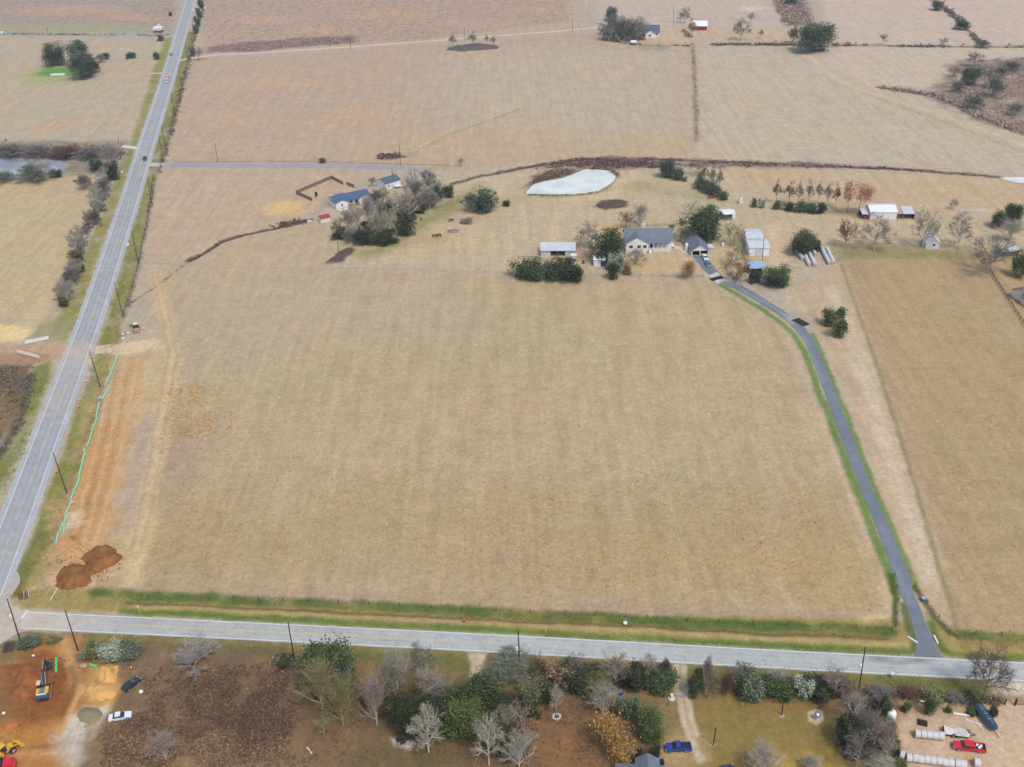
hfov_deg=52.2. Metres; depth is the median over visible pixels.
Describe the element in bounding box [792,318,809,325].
metal grate
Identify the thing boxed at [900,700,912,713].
evergreen tree
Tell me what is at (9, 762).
dump truck
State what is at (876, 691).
bare bush
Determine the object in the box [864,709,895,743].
bare tree
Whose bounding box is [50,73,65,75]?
water trough
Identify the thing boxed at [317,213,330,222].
shed
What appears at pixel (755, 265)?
shed
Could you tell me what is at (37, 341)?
pipe
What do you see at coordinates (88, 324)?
highway centre line
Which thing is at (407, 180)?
bare tree
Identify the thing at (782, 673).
bare bush
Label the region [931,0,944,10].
shrub
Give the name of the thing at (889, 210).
barn
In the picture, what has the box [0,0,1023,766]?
ground
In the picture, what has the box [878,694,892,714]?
shrub
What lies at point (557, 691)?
bare tree
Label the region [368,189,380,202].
bare bush
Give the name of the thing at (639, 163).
creek scrub
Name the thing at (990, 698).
bramble
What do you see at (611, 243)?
evergreen tree
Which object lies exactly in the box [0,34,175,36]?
side road
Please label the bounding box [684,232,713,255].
garage
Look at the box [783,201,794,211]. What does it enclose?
shrub
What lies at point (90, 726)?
dirt heap
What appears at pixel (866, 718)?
bare tree
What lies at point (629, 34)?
bare tree
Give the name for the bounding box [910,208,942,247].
bare tree
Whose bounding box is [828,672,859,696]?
bare bush
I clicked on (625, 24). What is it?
bare tree
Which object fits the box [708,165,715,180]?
bare tree
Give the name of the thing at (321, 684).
bare tree
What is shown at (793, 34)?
bare bush
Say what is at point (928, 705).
evergreen tree
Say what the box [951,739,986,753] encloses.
pickup truck
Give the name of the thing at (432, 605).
verge grass
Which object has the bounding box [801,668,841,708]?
shrub
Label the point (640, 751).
evergreen tree
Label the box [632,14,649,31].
bare tree
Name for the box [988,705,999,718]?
evergreen tree
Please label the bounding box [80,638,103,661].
shrub
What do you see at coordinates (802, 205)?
shrub
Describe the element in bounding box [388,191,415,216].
bare tree
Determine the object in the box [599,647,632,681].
bare tree
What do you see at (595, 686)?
shrub
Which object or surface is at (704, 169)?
bare tree
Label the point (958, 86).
bare bush
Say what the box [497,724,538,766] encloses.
bare tree
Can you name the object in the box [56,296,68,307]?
shrub
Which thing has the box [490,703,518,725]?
bare tree
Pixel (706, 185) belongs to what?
shrub
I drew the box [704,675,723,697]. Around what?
bare bush
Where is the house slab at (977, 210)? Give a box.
[958,208,987,211]
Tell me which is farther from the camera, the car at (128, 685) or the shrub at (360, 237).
the shrub at (360, 237)
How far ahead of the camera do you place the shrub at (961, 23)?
791.41 m
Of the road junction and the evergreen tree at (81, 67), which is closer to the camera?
the road junction
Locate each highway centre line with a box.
[0,8,188,563]
[6,10,187,544]
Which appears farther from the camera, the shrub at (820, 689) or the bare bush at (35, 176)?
the bare bush at (35, 176)
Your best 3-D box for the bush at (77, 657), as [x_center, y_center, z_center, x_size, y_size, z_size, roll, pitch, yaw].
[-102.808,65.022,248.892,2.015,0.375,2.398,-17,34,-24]
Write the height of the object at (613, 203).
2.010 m
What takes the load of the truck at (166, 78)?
on the highway
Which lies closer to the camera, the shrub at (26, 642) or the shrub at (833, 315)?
the shrub at (26, 642)
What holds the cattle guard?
on the driveway
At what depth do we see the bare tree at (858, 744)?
211.32 m
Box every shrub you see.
[12,632,43,650]
[44,634,62,644]
[48,169,62,177]
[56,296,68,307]
[66,247,84,259]
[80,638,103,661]
[87,157,103,171]
[87,199,106,212]
[90,637,124,664]
[101,53,109,59]
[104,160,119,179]
[118,637,145,663]
[124,51,135,58]
[152,51,159,58]
[157,34,163,40]
[187,47,195,55]
[191,24,198,33]
[193,16,201,24]
[194,8,201,16]
[197,0,204,8]
[273,653,295,668]
[318,157,325,162]
[328,226,346,239]
[350,228,377,244]
[367,228,399,246]
[376,199,393,213]
[394,214,415,235]
[405,208,415,217]
[410,198,427,213]
[432,184,444,199]
[433,681,456,706]
[441,182,454,197]
[460,216,472,224]
[471,186,499,213]
[502,200,509,206]
[506,258,533,279]
[517,695,541,721]
[522,256,547,281]
[531,659,548,683]
[535,680,553,705]
[541,656,576,689]
[544,256,566,280]
[558,256,587,283]
[559,662,589,694]
[574,669,601,698]
[585,663,615,693]
[605,261,622,280]
[606,252,626,270]
[613,693,641,719]
[620,657,649,695]
[621,262,632,274]
[643,659,680,696]
[672,166,684,179]
[684,666,704,700]
[693,172,705,189]
[700,176,715,193]
[709,181,722,196]
[717,190,728,199]
[731,661,766,704]
[748,268,762,284]
[750,197,756,206]
[757,198,765,207]
[757,671,795,703]
[773,200,782,208]
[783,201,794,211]
[792,673,815,699]
[794,198,811,212]
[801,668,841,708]
[806,202,818,214]
[811,238,821,250]
[815,202,828,214]
[821,306,848,326]
[829,315,850,338]
[833,710,864,760]
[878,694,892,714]
[881,728,897,744]
[884,716,897,730]
[891,739,903,759]
[893,755,908,766]
[919,682,949,710]
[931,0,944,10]
[953,18,969,29]
[961,688,980,705]
[964,705,978,716]
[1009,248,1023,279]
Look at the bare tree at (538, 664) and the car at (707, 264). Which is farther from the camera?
the car at (707, 264)
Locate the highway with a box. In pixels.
[0,0,195,594]
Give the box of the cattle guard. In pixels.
[709,276,723,280]
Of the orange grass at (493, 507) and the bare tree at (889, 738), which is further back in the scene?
the orange grass at (493, 507)
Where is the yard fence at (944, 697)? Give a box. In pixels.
[863,691,1006,704]
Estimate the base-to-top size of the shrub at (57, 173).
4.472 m
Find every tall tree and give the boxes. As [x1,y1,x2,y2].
[843,181,854,210]
[852,182,877,212]
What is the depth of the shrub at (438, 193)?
505.11 m
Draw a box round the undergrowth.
[350,198,890,759]
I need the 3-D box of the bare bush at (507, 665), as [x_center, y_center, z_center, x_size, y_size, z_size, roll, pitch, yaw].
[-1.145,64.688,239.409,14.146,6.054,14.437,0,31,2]
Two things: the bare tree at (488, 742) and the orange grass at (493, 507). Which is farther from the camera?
the orange grass at (493, 507)
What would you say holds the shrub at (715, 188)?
on the ground at (930, 334)
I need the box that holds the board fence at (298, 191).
[296,175,342,200]
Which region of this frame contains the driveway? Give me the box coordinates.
[692,256,942,656]
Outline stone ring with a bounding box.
[552,713,560,720]
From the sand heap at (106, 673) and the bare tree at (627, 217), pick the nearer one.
the sand heap at (106, 673)
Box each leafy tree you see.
[515,674,544,712]
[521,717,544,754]
[589,708,644,763]
[679,260,698,277]
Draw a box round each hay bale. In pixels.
[899,750,904,758]
[905,753,912,761]
[912,753,918,762]
[914,729,920,737]
[918,754,924,763]
[921,730,926,738]
[924,755,930,763]
[927,730,932,738]
[930,755,936,764]
[933,731,938,739]
[936,756,942,765]
[938,731,944,739]
[942,757,948,766]
[948,758,954,766]
[955,758,961,766]
[961,759,966,766]
[973,758,980,766]
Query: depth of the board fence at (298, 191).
527.97 m
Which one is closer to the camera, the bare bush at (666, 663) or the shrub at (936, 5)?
the bare bush at (666, 663)
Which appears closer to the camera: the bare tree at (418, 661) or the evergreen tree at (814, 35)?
the bare tree at (418, 661)
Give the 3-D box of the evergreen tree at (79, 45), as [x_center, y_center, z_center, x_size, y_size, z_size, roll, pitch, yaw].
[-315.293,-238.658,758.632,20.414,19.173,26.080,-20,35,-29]
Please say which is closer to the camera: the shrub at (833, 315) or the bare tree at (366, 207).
the shrub at (833, 315)
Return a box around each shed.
[152,26,163,32]
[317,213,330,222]
[593,255,605,265]
[747,261,765,273]
[921,232,939,248]
[999,245,1019,255]
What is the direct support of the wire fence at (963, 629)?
on the ground at (930, 334)
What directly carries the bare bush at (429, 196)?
on the ground at (930, 334)
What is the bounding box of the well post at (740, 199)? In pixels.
[739,195,742,203]
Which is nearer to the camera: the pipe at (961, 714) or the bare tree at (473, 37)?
the pipe at (961, 714)
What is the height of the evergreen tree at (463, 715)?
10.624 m
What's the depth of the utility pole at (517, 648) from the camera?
236.81 m
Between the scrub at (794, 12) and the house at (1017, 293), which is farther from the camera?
the scrub at (794, 12)
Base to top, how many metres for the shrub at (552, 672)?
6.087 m
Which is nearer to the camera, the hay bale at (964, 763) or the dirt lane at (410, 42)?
the hay bale at (964, 763)
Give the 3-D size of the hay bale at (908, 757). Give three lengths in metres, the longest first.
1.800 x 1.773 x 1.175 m
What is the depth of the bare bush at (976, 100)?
612.10 m
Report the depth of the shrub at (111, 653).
247.64 m
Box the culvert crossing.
[94,344,111,353]
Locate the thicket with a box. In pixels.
[596,19,692,41]
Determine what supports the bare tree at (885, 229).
on the ground at (930, 334)
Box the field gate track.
[119,145,138,148]
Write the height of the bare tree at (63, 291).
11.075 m
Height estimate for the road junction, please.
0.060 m
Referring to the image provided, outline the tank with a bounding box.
[886,709,896,719]
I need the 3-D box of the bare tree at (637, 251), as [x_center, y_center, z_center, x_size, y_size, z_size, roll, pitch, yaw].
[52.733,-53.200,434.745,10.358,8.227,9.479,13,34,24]
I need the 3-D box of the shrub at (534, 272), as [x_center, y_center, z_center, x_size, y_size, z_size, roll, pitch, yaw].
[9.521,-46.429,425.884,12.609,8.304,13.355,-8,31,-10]
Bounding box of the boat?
[975,704,999,738]
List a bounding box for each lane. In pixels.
[147,163,433,173]
[178,23,687,60]
[688,23,787,24]
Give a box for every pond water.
[0,158,68,176]
[526,169,614,194]
[1001,177,1023,182]
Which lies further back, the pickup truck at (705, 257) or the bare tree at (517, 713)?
the pickup truck at (705, 257)
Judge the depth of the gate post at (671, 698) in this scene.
232.97 m
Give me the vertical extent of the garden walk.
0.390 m
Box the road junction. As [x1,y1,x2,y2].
[0,572,66,643]
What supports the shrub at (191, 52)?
on the ground at (930, 334)
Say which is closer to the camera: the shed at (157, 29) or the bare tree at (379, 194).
the bare tree at (379, 194)
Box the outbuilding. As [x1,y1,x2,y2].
[376,174,401,189]
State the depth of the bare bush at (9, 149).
579.75 m
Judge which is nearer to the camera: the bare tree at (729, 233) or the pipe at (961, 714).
the pipe at (961, 714)
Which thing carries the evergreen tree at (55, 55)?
on the ground at (930, 334)
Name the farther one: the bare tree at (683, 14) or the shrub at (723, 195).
the bare tree at (683, 14)
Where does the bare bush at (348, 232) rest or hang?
on the ground at (930, 334)
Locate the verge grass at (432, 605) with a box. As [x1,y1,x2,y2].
[0,215,1023,691]
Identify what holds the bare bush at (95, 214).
on the ground at (930, 334)
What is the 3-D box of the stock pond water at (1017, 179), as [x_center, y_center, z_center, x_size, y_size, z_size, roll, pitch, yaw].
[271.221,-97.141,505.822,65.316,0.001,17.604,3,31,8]
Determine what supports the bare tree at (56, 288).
on the ground at (930, 334)
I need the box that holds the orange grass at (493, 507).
[123,378,879,610]
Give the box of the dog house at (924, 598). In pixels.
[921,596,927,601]
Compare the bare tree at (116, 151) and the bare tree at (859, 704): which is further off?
the bare tree at (116, 151)
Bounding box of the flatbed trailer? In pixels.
[942,725,974,738]
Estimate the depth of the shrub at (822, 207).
479.05 m
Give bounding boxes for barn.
[540,242,575,255]
[692,21,707,29]
[859,204,914,219]
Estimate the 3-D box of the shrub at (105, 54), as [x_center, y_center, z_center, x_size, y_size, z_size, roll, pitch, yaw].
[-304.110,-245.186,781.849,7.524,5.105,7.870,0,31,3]
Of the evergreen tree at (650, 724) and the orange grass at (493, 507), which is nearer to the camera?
the evergreen tree at (650, 724)
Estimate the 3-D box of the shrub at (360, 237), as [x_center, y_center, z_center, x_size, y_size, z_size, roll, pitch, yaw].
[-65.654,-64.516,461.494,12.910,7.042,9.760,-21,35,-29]
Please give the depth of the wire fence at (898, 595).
259.80 m
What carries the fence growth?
on the ground at (930, 334)
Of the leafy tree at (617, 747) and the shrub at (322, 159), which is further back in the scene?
the shrub at (322, 159)
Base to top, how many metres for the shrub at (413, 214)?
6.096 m
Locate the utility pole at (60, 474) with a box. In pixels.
[53,453,66,493]
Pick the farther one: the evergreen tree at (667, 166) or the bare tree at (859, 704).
the evergreen tree at (667, 166)
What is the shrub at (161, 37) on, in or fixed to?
on the ground at (930, 334)
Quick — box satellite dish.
[814,711,820,717]
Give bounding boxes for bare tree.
[25,157,53,174]
[51,277,73,297]
[56,278,75,302]
[63,228,87,250]
[64,259,82,276]
[67,224,90,243]
[67,258,83,274]
[81,176,101,198]
[87,185,107,201]
[94,141,119,163]
[94,167,107,180]
[100,144,122,165]
[142,728,183,760]
[191,47,203,58]
[283,645,344,708]
[308,664,336,699]
[313,714,330,736]
[315,670,359,726]
[330,218,345,236]
[330,664,356,700]
[336,206,359,229]
[349,201,366,228]
[356,658,389,724]
[357,193,376,225]
[368,198,388,232]
[372,214,388,231]
[373,186,391,201]
[377,638,413,688]
[377,660,407,698]
[379,208,398,231]
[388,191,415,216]
[397,192,422,216]
[401,168,419,195]
[402,175,423,196]
[405,638,440,672]
[405,701,444,752]
[415,662,455,697]
[419,167,434,187]
[421,174,442,193]
[449,33,456,43]
[467,32,476,42]
[470,708,505,764]
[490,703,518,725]
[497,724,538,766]
[507,697,531,729]
[530,651,545,677]
[548,681,563,711]
[567,652,585,673]
[574,219,599,246]
[587,678,621,714]
[597,14,621,37]
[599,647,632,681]
[607,13,624,35]
[614,17,638,36]
[616,211,634,225]
[621,20,638,35]
[624,16,648,39]
[625,247,646,264]
[631,202,647,224]
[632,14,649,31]
[638,652,656,675]
[678,6,690,21]
[682,199,700,215]
[689,17,698,31]
[689,157,706,173]
[701,161,709,177]
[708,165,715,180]
[713,165,724,185]
[717,261,751,283]
[721,221,745,245]
[724,241,749,266]
[724,661,745,686]
[732,17,751,36]
[746,732,786,766]
[771,177,782,199]
[782,181,794,202]
[793,179,803,199]
[805,178,814,201]
[816,181,824,204]
[821,661,849,694]
[823,182,832,202]
[830,688,871,728]
[832,181,840,207]
[836,219,860,246]
[838,727,880,766]
[848,699,882,740]
[855,211,897,249]
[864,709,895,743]
[877,726,904,757]
[880,34,886,41]
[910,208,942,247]
[944,209,974,247]
[948,67,962,76]
[949,197,958,208]
[964,234,1017,272]
[965,51,987,65]
[966,640,1022,698]
[978,66,999,84]
[991,216,1023,240]
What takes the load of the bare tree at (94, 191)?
on the ground at (930, 334)
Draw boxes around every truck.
[0,757,16,766]
[164,75,168,82]
[664,740,691,752]
[701,254,708,260]
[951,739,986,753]
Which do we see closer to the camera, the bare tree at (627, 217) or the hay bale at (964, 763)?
the hay bale at (964, 763)
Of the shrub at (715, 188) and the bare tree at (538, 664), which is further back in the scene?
the shrub at (715, 188)
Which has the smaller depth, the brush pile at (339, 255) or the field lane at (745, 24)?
the brush pile at (339, 255)
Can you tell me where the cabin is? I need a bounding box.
[719,209,735,219]
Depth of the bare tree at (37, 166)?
549.63 m
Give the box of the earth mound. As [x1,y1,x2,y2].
[446,43,498,51]
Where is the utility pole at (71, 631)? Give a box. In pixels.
[65,610,78,650]
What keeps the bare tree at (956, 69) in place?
on the ground at (930, 334)
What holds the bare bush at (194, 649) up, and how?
on the ground at (930, 334)
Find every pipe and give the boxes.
[17,352,39,358]
[25,338,48,343]
[95,401,99,417]
[953,712,969,716]
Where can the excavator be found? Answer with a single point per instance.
(44, 690)
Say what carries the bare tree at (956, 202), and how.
on the ground at (930, 334)
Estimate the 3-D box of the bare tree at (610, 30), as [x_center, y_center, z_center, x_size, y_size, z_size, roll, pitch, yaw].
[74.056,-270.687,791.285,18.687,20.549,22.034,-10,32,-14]
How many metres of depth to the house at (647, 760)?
214.25 m
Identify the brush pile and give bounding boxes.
[327,248,352,261]
[447,229,458,232]
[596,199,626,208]
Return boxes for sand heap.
[87,683,116,700]
[95,663,118,682]
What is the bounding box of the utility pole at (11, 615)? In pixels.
[7,599,19,637]
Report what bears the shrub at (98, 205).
on the ground at (930, 334)
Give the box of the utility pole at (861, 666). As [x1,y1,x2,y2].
[858,646,865,691]
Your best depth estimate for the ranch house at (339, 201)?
504.31 m
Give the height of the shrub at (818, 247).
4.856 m
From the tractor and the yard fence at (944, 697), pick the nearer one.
the yard fence at (944, 697)
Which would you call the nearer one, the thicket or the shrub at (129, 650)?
the shrub at (129, 650)
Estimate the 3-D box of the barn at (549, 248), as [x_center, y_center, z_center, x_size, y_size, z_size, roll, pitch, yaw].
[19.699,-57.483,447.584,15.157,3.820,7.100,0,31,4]
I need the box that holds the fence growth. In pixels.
[0,1,1023,458]
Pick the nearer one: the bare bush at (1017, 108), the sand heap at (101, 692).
the sand heap at (101, 692)
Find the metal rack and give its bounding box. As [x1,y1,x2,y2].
[917,718,927,726]
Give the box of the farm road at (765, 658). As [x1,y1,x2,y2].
[18,611,1023,681]
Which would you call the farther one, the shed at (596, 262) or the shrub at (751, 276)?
the shed at (596, 262)
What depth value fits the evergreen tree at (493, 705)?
227.16 m
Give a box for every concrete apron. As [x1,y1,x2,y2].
[708,272,719,277]
[715,279,724,283]
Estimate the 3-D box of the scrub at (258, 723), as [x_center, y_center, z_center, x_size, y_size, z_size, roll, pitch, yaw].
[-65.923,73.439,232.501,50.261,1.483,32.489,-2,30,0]
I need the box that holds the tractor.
[129,322,139,332]
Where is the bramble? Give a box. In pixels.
[271,650,1003,706]
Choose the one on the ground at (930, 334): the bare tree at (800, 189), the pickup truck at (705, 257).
the bare tree at (800, 189)
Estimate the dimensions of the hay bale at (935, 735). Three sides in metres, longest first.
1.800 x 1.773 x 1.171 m
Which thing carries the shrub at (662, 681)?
on the ground at (930, 334)
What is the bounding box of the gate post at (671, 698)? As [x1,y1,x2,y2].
[668,693,674,700]
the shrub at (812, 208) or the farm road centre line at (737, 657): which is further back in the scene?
the shrub at (812, 208)
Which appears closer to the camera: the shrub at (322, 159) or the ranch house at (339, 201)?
the ranch house at (339, 201)
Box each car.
[108,711,131,721]
[120,676,141,691]
[704,261,710,266]
[718,764,733,766]
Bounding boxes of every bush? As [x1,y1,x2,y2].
[0,143,25,158]
[0,169,20,181]
[2,641,15,653]
[10,161,49,179]
[11,170,53,181]
[21,144,53,159]
[36,143,83,158]
[59,267,81,281]
[71,144,107,157]
[73,173,89,188]
[76,651,85,659]
[81,208,94,224]
[89,208,102,224]
[95,54,105,61]
[96,177,111,190]
[170,631,222,679]
[341,228,355,241]
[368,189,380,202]
[387,206,404,221]
[413,185,442,208]
[458,192,479,211]
[478,642,534,687]
[538,259,552,274]
[658,656,672,669]
[701,655,717,695]
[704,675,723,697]
[718,673,738,694]
[764,667,793,695]
[787,23,798,41]
[795,753,824,766]
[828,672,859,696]
[862,681,898,705]
[864,750,895,766]
[891,684,922,705]
[946,688,974,707]
[950,80,966,91]
[963,92,984,108]
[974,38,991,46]
[980,75,1009,95]
[990,63,1013,76]
[999,59,1022,70]
[1002,101,1023,114]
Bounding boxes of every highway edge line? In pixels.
[0,0,186,526]
[0,3,193,595]
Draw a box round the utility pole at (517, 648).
[516,630,519,673]
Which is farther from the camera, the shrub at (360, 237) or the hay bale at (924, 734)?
the shrub at (360, 237)
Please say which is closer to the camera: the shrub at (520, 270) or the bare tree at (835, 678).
the bare tree at (835, 678)
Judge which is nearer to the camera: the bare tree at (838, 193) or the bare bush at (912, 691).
the bare bush at (912, 691)
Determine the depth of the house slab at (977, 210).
478.58 m
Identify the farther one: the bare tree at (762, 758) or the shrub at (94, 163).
the shrub at (94, 163)
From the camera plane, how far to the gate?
228.62 m
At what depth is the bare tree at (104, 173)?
536.62 m
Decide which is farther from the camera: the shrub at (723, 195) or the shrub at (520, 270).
the shrub at (723, 195)
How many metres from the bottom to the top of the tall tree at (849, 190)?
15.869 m
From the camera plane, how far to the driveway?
300.27 m
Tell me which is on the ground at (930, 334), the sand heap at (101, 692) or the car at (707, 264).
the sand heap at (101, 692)
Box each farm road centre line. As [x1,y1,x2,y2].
[39,620,512,643]
[124,625,455,641]
[523,645,993,670]
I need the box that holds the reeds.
[527,165,620,195]
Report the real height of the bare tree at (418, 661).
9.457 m
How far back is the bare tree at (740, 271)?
415.60 m
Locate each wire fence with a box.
[123,174,152,311]
[233,595,892,629]
[894,572,899,627]
[915,583,1020,635]
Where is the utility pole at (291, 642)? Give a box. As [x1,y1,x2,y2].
[288,622,294,660]
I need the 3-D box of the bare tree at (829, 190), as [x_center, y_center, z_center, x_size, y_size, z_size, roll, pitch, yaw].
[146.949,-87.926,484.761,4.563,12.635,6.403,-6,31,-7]
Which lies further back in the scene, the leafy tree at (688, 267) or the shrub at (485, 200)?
the shrub at (485, 200)
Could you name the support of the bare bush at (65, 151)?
on the ground at (930, 334)
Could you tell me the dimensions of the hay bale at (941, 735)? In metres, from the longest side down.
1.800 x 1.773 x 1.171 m
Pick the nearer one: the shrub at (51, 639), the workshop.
the shrub at (51, 639)
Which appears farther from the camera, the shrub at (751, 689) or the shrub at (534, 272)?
the shrub at (534, 272)
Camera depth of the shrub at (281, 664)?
244.48 m
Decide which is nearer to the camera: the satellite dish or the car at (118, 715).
the satellite dish
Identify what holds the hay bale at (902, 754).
on the ground at (930, 334)
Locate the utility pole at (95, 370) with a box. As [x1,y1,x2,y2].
[89,351,100,386]
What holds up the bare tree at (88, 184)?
on the ground at (930, 334)
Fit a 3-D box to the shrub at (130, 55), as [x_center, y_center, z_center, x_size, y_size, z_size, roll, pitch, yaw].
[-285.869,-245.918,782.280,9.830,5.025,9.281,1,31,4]
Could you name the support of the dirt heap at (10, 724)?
on the ground at (930, 334)
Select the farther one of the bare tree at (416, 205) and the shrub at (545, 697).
the bare tree at (416, 205)
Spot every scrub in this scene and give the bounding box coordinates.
[0,0,1023,139]
[99,660,321,766]
[130,151,986,302]
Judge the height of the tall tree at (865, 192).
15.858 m
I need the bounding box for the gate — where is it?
[1014,698,1023,705]
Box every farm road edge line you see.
[17,627,1023,680]
[27,612,1019,662]
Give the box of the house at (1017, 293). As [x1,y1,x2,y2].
[1011,287,1023,304]
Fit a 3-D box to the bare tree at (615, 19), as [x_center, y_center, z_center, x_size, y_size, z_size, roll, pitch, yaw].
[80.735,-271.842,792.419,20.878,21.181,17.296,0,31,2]
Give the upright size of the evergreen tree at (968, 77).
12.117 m
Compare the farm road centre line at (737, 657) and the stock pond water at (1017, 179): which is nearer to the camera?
the farm road centre line at (737, 657)
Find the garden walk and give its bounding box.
[672,246,692,254]
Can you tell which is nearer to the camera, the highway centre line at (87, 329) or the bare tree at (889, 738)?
the bare tree at (889, 738)
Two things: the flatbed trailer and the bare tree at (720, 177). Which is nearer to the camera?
the flatbed trailer
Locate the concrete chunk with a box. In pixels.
[78,663,87,668]
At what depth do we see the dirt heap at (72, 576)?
272.72 m
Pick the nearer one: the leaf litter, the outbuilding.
the leaf litter
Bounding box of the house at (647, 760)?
[615,753,664,766]
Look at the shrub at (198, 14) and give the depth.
908.41 m
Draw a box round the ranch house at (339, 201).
[327,188,373,210]
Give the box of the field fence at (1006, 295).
[989,267,1023,322]
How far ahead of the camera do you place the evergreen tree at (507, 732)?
217.36 m
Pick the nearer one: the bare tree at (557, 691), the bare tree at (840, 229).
the bare tree at (557, 691)
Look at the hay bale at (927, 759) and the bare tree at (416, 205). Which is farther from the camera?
the bare tree at (416, 205)
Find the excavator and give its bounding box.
[35,659,52,700]
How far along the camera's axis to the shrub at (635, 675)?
233.97 m
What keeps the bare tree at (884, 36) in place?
on the ground at (930, 334)
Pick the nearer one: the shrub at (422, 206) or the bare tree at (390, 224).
the bare tree at (390, 224)
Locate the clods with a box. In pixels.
[4,544,124,729]
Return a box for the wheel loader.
[0,739,24,758]
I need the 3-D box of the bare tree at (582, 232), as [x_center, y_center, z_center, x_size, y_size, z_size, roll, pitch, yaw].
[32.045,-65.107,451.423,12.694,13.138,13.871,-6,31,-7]
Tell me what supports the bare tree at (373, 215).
on the ground at (930, 334)
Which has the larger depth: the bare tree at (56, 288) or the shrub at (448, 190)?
the shrub at (448, 190)
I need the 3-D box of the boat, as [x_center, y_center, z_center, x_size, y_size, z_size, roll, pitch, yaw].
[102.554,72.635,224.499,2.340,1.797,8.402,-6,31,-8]
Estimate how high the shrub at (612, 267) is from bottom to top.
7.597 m
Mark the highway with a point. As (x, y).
(12, 528)
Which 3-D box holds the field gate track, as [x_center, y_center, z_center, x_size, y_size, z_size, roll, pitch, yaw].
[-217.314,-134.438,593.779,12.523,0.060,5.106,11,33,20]
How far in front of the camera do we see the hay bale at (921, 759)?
215.84 m
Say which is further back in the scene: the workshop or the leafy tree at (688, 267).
the workshop
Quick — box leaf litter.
[296,684,673,766]
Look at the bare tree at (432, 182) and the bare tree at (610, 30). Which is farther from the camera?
the bare tree at (610, 30)
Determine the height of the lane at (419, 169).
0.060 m
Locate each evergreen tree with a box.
[39,40,65,66]
[61,39,91,65]
[62,50,95,79]
[83,54,99,72]
[292,632,362,692]
[388,690,417,744]
[411,687,451,742]
[438,693,490,741]
[452,665,504,712]
[481,689,517,726]
[489,718,516,762]
[557,655,583,677]
[583,227,627,263]
[605,6,617,19]
[634,700,665,745]
[634,746,643,760]
[648,741,661,757]
[657,157,676,177]
[672,204,727,243]
[758,261,795,288]
[784,0,799,4]
[785,227,820,254]
[792,20,840,51]
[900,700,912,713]
[921,697,936,716]
[943,705,953,712]
[960,65,983,84]
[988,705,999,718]
[990,208,1008,227]
[1003,202,1023,223]
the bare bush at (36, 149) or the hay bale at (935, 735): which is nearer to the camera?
the hay bale at (935, 735)
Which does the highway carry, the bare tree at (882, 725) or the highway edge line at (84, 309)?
the highway edge line at (84, 309)
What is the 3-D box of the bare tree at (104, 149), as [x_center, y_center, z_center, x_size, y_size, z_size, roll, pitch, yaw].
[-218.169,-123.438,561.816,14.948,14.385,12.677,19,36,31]
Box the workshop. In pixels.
[742,229,770,255]
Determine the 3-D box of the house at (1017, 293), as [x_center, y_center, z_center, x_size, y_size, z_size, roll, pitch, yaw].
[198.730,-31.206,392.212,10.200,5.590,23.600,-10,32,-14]
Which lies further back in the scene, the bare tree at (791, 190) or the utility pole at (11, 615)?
the bare tree at (791, 190)
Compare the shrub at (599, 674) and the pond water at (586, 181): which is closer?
the shrub at (599, 674)
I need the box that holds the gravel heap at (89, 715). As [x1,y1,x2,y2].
[77,707,102,724]
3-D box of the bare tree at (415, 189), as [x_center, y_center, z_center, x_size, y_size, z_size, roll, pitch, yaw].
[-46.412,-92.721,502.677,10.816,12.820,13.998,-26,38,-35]
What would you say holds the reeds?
on the ground at (930, 334)
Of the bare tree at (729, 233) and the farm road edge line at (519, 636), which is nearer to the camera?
the farm road edge line at (519, 636)
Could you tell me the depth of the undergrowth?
233.60 m
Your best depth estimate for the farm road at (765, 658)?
248.77 m
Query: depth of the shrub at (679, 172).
521.16 m
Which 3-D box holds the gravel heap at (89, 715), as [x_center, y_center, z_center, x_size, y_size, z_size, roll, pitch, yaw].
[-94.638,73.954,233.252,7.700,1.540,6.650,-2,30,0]
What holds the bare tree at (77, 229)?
on the ground at (930, 334)
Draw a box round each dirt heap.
[1,717,18,730]
[9,660,39,702]
[55,563,92,589]
[83,545,122,576]
[84,724,96,728]
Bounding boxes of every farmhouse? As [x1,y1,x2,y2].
[622,222,675,252]
[644,25,659,37]
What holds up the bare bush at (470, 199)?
on the ground at (930, 334)
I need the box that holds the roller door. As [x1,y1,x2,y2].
[755,249,763,255]
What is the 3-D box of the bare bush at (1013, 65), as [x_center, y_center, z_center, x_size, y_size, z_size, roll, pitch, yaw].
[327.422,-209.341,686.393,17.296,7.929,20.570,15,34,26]
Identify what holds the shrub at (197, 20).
on the ground at (930, 334)
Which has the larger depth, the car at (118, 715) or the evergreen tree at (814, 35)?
the evergreen tree at (814, 35)
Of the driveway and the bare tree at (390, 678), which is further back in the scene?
the driveway
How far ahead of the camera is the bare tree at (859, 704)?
221.57 m
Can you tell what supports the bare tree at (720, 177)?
on the ground at (930, 334)
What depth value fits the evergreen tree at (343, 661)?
234.23 m
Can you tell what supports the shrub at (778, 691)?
on the ground at (930, 334)
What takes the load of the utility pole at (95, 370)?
on the ground at (930, 334)
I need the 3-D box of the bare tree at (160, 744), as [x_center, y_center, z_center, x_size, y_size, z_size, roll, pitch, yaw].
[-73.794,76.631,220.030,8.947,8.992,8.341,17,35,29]
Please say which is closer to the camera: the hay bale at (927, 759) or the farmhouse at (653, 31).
the hay bale at (927, 759)
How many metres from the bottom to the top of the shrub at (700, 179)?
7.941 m

